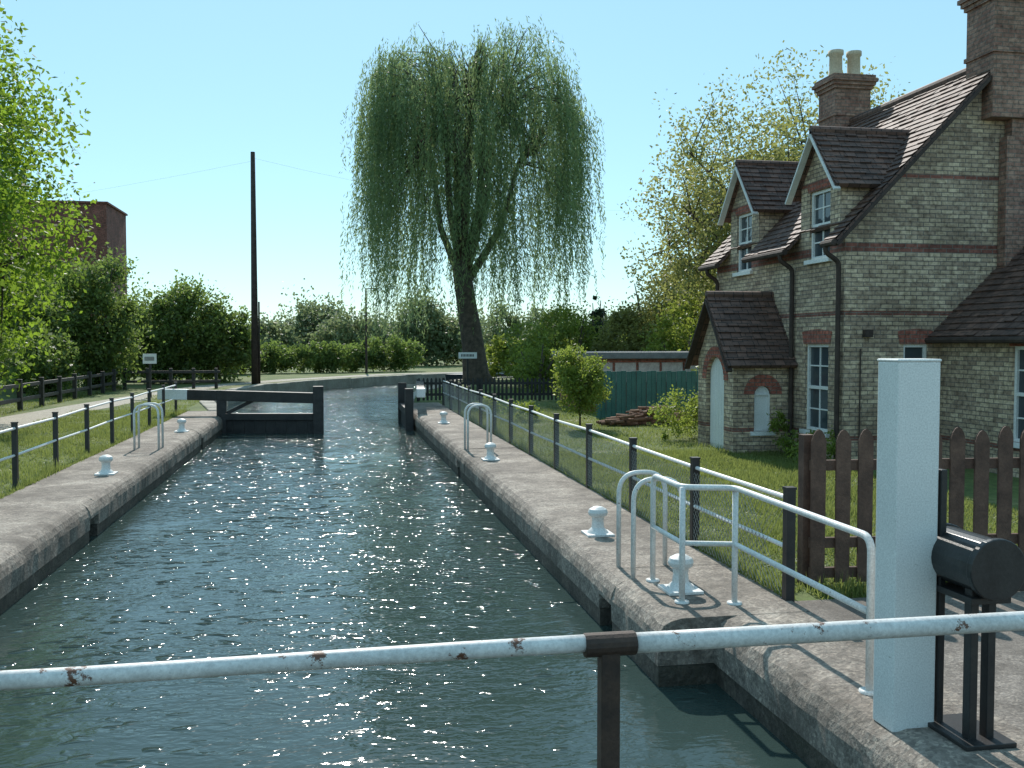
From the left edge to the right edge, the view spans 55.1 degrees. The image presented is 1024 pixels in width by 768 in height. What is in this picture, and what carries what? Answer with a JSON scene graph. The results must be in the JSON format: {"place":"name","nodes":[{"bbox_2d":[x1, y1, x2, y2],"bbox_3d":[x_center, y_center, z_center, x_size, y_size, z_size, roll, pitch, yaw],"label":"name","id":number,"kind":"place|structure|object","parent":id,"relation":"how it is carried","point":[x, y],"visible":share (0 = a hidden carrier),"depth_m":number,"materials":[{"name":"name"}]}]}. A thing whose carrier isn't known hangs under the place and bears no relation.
{"place":"outdoors","nodes":[
{"label":"outdoors","id":0,"kind":"place"},
{"bbox_2d":[0,200,127,323],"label":"brick tower building","id":1,"kind":"structure","parent":0,"point":[110,219],"depth_m":61.92,"materials":[{"name":"brown brick"}]},
{"bbox_2d":[157,386,323,433],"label":"lock gate","id":2,"kind":"structure","parent":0,"point":[260,423],"depth_m":28.12,"materials":[{"name":"black wood"}]},
{"bbox_2d":[199,373,462,410],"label":"stone canal bank","id":3,"kind":"structure","parent":0,"point":[308,385],"depth_m":55.53,"materials":[{"name":"grey stone"}]},
{"bbox_2d":[0,383,810,767],"bbox_3d":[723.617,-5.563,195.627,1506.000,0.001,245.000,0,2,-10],"label":"canal water","id":4,"kind":"structure","parent":0,"point":[366,519],"depth_m":8.91,"materials":[{"name":"teal liquid"}]},
{"bbox_2d":[445,362,512,380],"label":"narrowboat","id":5,"kind":"object","parent":4,"relation":"on","point":[454,376],"visible":0.02,"depth_m":62.73,"materials":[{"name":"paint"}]},
{"bbox_2d":[413,377,512,402],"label":"stone canal bank","id":6,"kind":"structure","parent":0,"point":[414,395],"depth_m":45.85,"materials":[{"name":"grey stone"}]},
{"bbox_2d":[0,0,966,343],"label":"sky","id":7,"kind":"structure","parent":0,"point":[176,88],"materials":[{"name":"blue"}]},
{"bbox_2d":[0,351,1018,600],"bbox_3d":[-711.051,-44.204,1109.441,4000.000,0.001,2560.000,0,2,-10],"label":"ground","id":8,"kind":"structure","parent":0,"point":[450,367],"depth_m":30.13,"materials":[{"name":"green plant"}]},
{"bbox_2d":[0,0,99,392],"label":"sycamore tree","id":9,"kind":"object","parent":8,"relation":"on","point":[13,197],"visible":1,"depth_m":25.77,"materials":[{"name":"green plant"}]},
{"bbox_2d":[0,369,117,410],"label":"timber fence","id":10,"kind":"object","parent":8,"relation":"on","point":[41,395],"visible":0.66,"depth_m":34.57,"materials":[{"name":"brown wood"}]},
{"bbox_2d":[0,382,176,487],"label":"lock railing","id":11,"kind":"object","parent":8,"relation":"on","point":[13,429],"visible":0.92,"depth_m":17.44,"materials":[{"name":"black metal"}]},
{"bbox_2d":[0,411,221,614],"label":"lock wall","id":12,"kind":"structure","parent":8,"relation":"on","point":[50,524],"depth_m":13.57,"materials":[{"name":"grey concrete"}]},
{"bbox_2d":[94,455,117,475],"bbox_3d":[-6.439,1.276,15.562,0.300,0.313,0.300,0,2,-10],"label":"mooring bollard","id":13,"kind":"object","parent":12,"relation":"on","point":[105,460],"visible":1,"depth_m":15.50,"materials":[{"name":"white metal"}]},
{"bbox_2d":[133,402,163,449],"bbox_3d":[-7.151,0.835,19.305,0.492,0.921,0.494,0,2,-10],"label":"ladder handrail","id":14,"kind":"object","parent":12,"relation":"on","point":[152,404],"visible":0.98,"depth_m":19.12,"materials":[{"name":"grey metal"}]},
{"bbox_2d":[174,418,188,431],"bbox_3d":[-7.755,0.964,23.041,0.300,0.313,0.300,0,2,-10],"label":"mooring bollard","id":15,"kind":"object","parent":12,"relation":"on","point":[181,422],"visible":1,"depth_m":22.97,"materials":[{"name":"white metal"}]},
{"bbox_2d":[0,239,269,400],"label":"shrub mass","id":16,"kind":"object","parent":8,"relation":"on","point":[174,340],"visible":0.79,"depth_m":44.24,"materials":[{"name":"green plant"}]},
{"bbox_2d":[122,368,219,388],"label":"timber fence","id":17,"kind":"object","parent":8,"relation":"on","point":[193,381],"visible":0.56,"depth_m":44.85,"materials":[{"name":"brown wood"}]},
{"bbox_2d":[0,372,462,429],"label":"towpath","id":18,"kind":"structure","parent":8,"relation":"on","point":[25,418],"depth_m":32.41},
{"bbox_2d":[143,354,156,396],"bbox_3d":[-13.889,-0.316,37.665,0.500,1.690,0.124,0,2,-10],"label":"sign board","id":19,"kind":"object","parent":18,"relation":"on","point":[149,359],"visible":0.95,"depth_m":37.60,"materials":[{"name":"white paint"}]},
{"bbox_2d":[117,329,426,374],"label":"hedge","id":20,"kind":"object","parent":8,"relation":"on","point":[329,357],"visible":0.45,"depth_m":69.52,"materials":[{"name":"green plant"}]},
{"bbox_2d":[67,274,631,374],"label":"distant trees","id":21,"kind":"object","parent":8,"relation":"on","point":[439,343],"visible":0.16,"depth_m":89.06,"materials":[{"name":"green plant"}]},
{"bbox_2d":[65,152,673,383],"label":"telegraph pole","id":22,"kind":"object","parent":8,"relation":"on","point":[255,344],"visible":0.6,"depth_m":49.81,"materials":[{"name":"brown wood"}]},
{"bbox_2d":[365,288,374,372],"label":"lamp post","id":23,"kind":"object","parent":8,"relation":"on","point":[366,361],"visible":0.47,"depth_m":68.17,"materials":[{"name":"black metal"}]},
{"bbox_2d":[458,352,476,385],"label":"sign board","id":24,"kind":"object","parent":8,"relation":"on","point":[464,355],"visible":1,"depth_m":47.65,"materials":[{"name":"white paint"}]},
{"bbox_2d":[339,16,606,381],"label":"willow tree","id":25,"kind":"object","parent":8,"relation":"on","point":[448,98],"visible":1,"depth_m":49.31,"materials":[{"name":"green plant"}]},
{"bbox_2d":[417,377,559,400],"bbox_3d":[-0.647,0.233,35.491,5.587,0.974,0.175,0,2,-4],"label":"picket fence","id":26,"kind":"object","parent":8,"relation":"on","point":[479,383],"visible":0.79,"depth_m":35.42,"materials":[{"name":"brown wood"}]},
{"bbox_2d":[499,292,601,392],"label":"shrub","id":27,"kind":"object","parent":8,"relation":"on","point":[530,359],"visible":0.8,"depth_m":43.99,"materials":[{"name":"green plant"}]},
{"bbox_2d":[484,323,626,379],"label":"hedge","id":28,"kind":"object","parent":8,"relation":"on","point":[496,361],"visible":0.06,"depth_m":55.24,"materials":[{"name":"green plant"}]},
{"bbox_2d":[480,296,681,361],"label":"distant trees","id":29,"kind":"object","parent":8,"relation":"on","point":[490,335],"visible":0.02,"depth_m":80.44,"materials":[{"name":"green plant"}]},
{"bbox_2d":[548,343,614,425],"bbox_3d":[1.706,0.146,23.970,1.655,2.309,1.832,0,2,-10],"label":"sapling","id":30,"kind":"object","parent":8,"relation":"on","point":[587,375],"visible":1,"depth_m":23.77,"materials":[{"name":"green plant"}]},
{"bbox_2d":[577,295,622,350],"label":"conifer tree","id":31,"kind":"object","parent":8,"relation":"on","point":[600,312],"visible":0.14,"depth_m":46.29,"materials":[{"name":"green plant"}]},
{"bbox_2d":[442,378,796,601],"bbox_3d":[-0.023,0.833,20.328,0.087,1.040,25.287,0,2,-10],"label":"lock railing","id":32,"kind":"object","parent":8,"relation":"on","point":[787,543],"visible":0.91,"depth_m":11.94,"materials":[{"name":"black metal"}]},
{"bbox_2d":[552,351,697,411],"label":"flat roofed outbuilding","id":33,"kind":"structure","parent":8,"relation":"on","point":[656,361],"depth_m":30.13,"materials":[{"name":"white brick"}]},
{"bbox_2d":[596,371,697,419],"bbox_3d":[4.681,0.298,27.150,4.770,1.340,0.070,0,2,-5],"label":"teal board fence","id":34,"kind":"object","parent":8,"relation":"on","point":[632,390],"visible":0.3,"depth_m":27.02,"materials":[{"name":"teal wood"}]},
{"bbox_2d":[596,405,697,425],"bbox_3d":[3.584,0.796,25.194,2.916,0.499,1.080,0,2,-10],"label":"log pile","id":35,"kind":"object","parent":8,"relation":"on","point":[637,416],"visible":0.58,"depth_m":24.90,"materials":[{"name":"brown wood"}]},
{"bbox_2d":[589,235,719,350],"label":"shrub","id":36,"kind":"object","parent":8,"relation":"on","point":[624,321],"visible":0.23,"depth_m":43.11,"materials":[{"name":"green plant"}]},
{"bbox_2d":[476,384,838,462],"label":"garden plants","id":37,"kind":"object","parent":8,"relation":"on","point":[775,423],"visible":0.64,"depth_m":21.02,"materials":[{"name":"green plant"}]},
{"bbox_2d":[637,282,705,370],"bbox_3d":[5.942,-1.494,34.044,4.345,4.617,11.241,1,2,14],"label":"shrub","id":38,"kind":"object","parent":8,"relation":"on","point":[665,340],"visible":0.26,"depth_m":36.65,"materials":[{"name":"green plant"}]},
{"bbox_2d":[413,402,1023,767],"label":"lock wall","id":39,"kind":"structure","parent":8,"relation":"on","point":[810,705],"depth_m":7.64,"materials":[{"name":"grey concrete"}]},
{"bbox_2d":[398,380,424,430],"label":"lock gate","id":40,"kind":"structure","parent":39,"relation":"attached to","point":[405,408],"depth_m":29.06,"materials":[{"name":"black wood"}]},
{"bbox_2d":[437,411,449,423],"bbox_3d":[-1.771,0.863,25.453,0.300,0.313,0.300,0,2,-10],"label":"mooring bollard","id":41,"kind":"object","parent":39,"relation":"on","point":[443,414],"visible":1,"depth_m":25.38,"materials":[{"name":"white metal"}]},
{"bbox_2d":[464,403,491,451],"bbox_3d":[-0.666,0.842,19.143,0.492,0.921,0.484,0,2,-10],"label":"ladder handrail","id":42,"kind":"object","parent":39,"relation":"on","point":[486,407],"visible":0.97,"depth_m":19.29,"materials":[{"name":"grey metal"}]},
{"bbox_2d":[481,442,499,460],"bbox_3d":[-0.385,1.196,17.479,0.300,0.313,0.300,0,2,-10],"label":"mooring bollard","id":43,"kind":"object","parent":39,"relation":"on","point":[490,447],"visible":1,"depth_m":17.41,"materials":[{"name":"white metal"}]},
{"bbox_2d":[581,506,614,536],"bbox_3d":[0.933,1.480,10.661,0.300,0.313,0.300,0,2,-10],"label":"mooring bollard","id":44,"kind":"object","parent":39,"relation":"on","point":[597,514],"visible":1,"depth_m":10.59,"materials":[{"name":"white metal"}]},
{"bbox_2d":[616,470,679,578],"bbox_3d":[1.253,1.268,8.925,0.492,0.921,0.494,0,2,-10],"label":"ladder handrail","id":45,"kind":"object","parent":39,"relation":"on","point":[640,483],"visible":0.67,"depth_m":9.09,"materials":[{"name":"grey metal"}]},
{"bbox_2d":[658,554,703,595],"bbox_3d":[1.416,1.581,8.240,0.300,0.313,0.300,0,2,-10],"label":"mooring bollard","id":46,"kind":"object","parent":39,"relation":"on","point":[671,588],"visible":0.69,"depth_m":8.18,"materials":[{"name":"white metal"}]},
{"bbox_2d":[646,474,874,695],"bbox_3d":[1.685,1.314,7.200,0.520,0.974,2.980,0,2,-10],"label":"white safety rail","id":47,"kind":"object","parent":39,"relation":"on","point":[868,609],"visible":0.94,"depth_m":7.69,"materials":[{"name":"metal"}]},
{"bbox_2d":[873,358,941,732],"bbox_3d":[2.154,0.870,5.364,0.260,2.015,0.210,0,2,-10],"label":"white timber post","id":48,"kind":"object","parent":39,"relation":"on","point":[907,498],"visible":0.98,"depth_m":5.28,"materials":[{"name":"paint"}]},
{"bbox_2d":[928,468,1023,750],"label":"paddle winding gear","id":49,"kind":"object","parent":39,"relation":"on","point":[974,570],"visible":0.78,"depth_m":5.09,"materials":[{"name":"metal"}]},
{"bbox_2d":[693,142,802,286],"bbox_3d":[11.674,-4.582,40.886,9.486,10.345,9.994,0,2,-10],"label":"young leafed tree","id":50,"kind":"object","parent":8,"relation":"on","point":[720,213],"depth_m":39.90,"materials":[{"name":"green plant"}]},
{"bbox_2d":[616,40,909,311],"bbox_3d":[9.181,-5.362,35.837,11.096,12.325,12.153,1,3,20],"label":"young leafed tree","id":51,"kind":"object","parent":8,"relation":"on","point":[709,234],"visible":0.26,"depth_m":34.05,"materials":[{"name":"green plant"}]},
{"bbox_2d":[684,75,1023,459],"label":"gutters and verges","id":52,"kind":"object","parent":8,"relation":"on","point":[824,245],"visible":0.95,"depth_m":16.94,"materials":[{"name":"black metal"}]},
{"bbox_2d":[698,91,1019,477],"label":"walls","id":53,"kind":"structure","parent":8,"relation":"on","point":[916,248],"depth_m":17.12,"materials":[{"name":"brick"}]},
{"bbox_2d":[691,68,1023,367],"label":"tiled roof","id":54,"kind":"structure","parent":53,"relation":"on","point":[877,149],"depth_m":18.04,"materials":[{"name":"tile"}]},
{"bbox_2d":[717,134,840,224],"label":"dormer bargeboards","id":55,"kind":"object","parent":54,"relation":"attached to","point":[810,142],"visible":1,"depth_m":18.31,"materials":[{"name":"white paint"}]},
{"bbox_2d":[702,179,1023,394],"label":"brick arches","id":56,"kind":"structure","parent":53,"relation":"attached to","point":[822,336],"depth_m":18.11,"materials":[{"name":"red brick"}]},
{"bbox_2d":[710,188,1023,448],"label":"window frames and door","id":57,"kind":"structure","parent":53,"relation":"attached to","point":[717,411],"depth_m":18.26,"materials":[{"name":"white wood"}]},
{"bbox_2d":[755,387,766,427],"bbox_3d":[4.759,0.447,18.785,0.380,0.940,0.001,0,2,-10],"label":"porch window pane","id":58,"kind":"object","parent":57,"relation":"attached to","point":[760,411],"visible":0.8,"depth_m":18.79,"materials":[{"name":"white paint"}]},
{"bbox_2d":[742,191,1023,437],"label":"window glass","id":59,"kind":"object","parent":57,"relation":"in","point":[913,352],"visible":0.41,"depth_m":17.81,"materials":[{"name":"clear glass"}]},
{"bbox_2d":[797,426,1023,584],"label":"picket fence","id":60,"kind":"object","parent":8,"relation":"on","point":[814,466],"visible":0.62,"depth_m":8.47,"materials":[{"name":"brown wood"}]},
{"bbox_2d":[812,0,1023,267],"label":"chimney stacks","id":61,"kind":"object","parent":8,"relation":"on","point":[995,38],"visible":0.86,"depth_m":17.11,"materials":[{"name":"brick"}]},
{"bbox_2d":[828,49,861,75],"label":"chimney pots","id":62,"kind":"object","parent":61,"relation":"on","point":[852,57],"visible":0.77,"depth_m":22.05,"materials":[{"name":"ceramic"}]},
{"bbox_2d":[0,611,1023,767],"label":"handrail","id":63,"kind":"structure","parent":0,"point":[607,649],"depth_m":2.75,"materials":[{"name":"white metal"}]},
{"bbox_2d":[795,591,1023,730],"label":"paving","id":64,"kind":"structure","parent":0,"point":[1009,681],"depth_m":6.60,"materials":[{"name":"concrete"}]}
]}

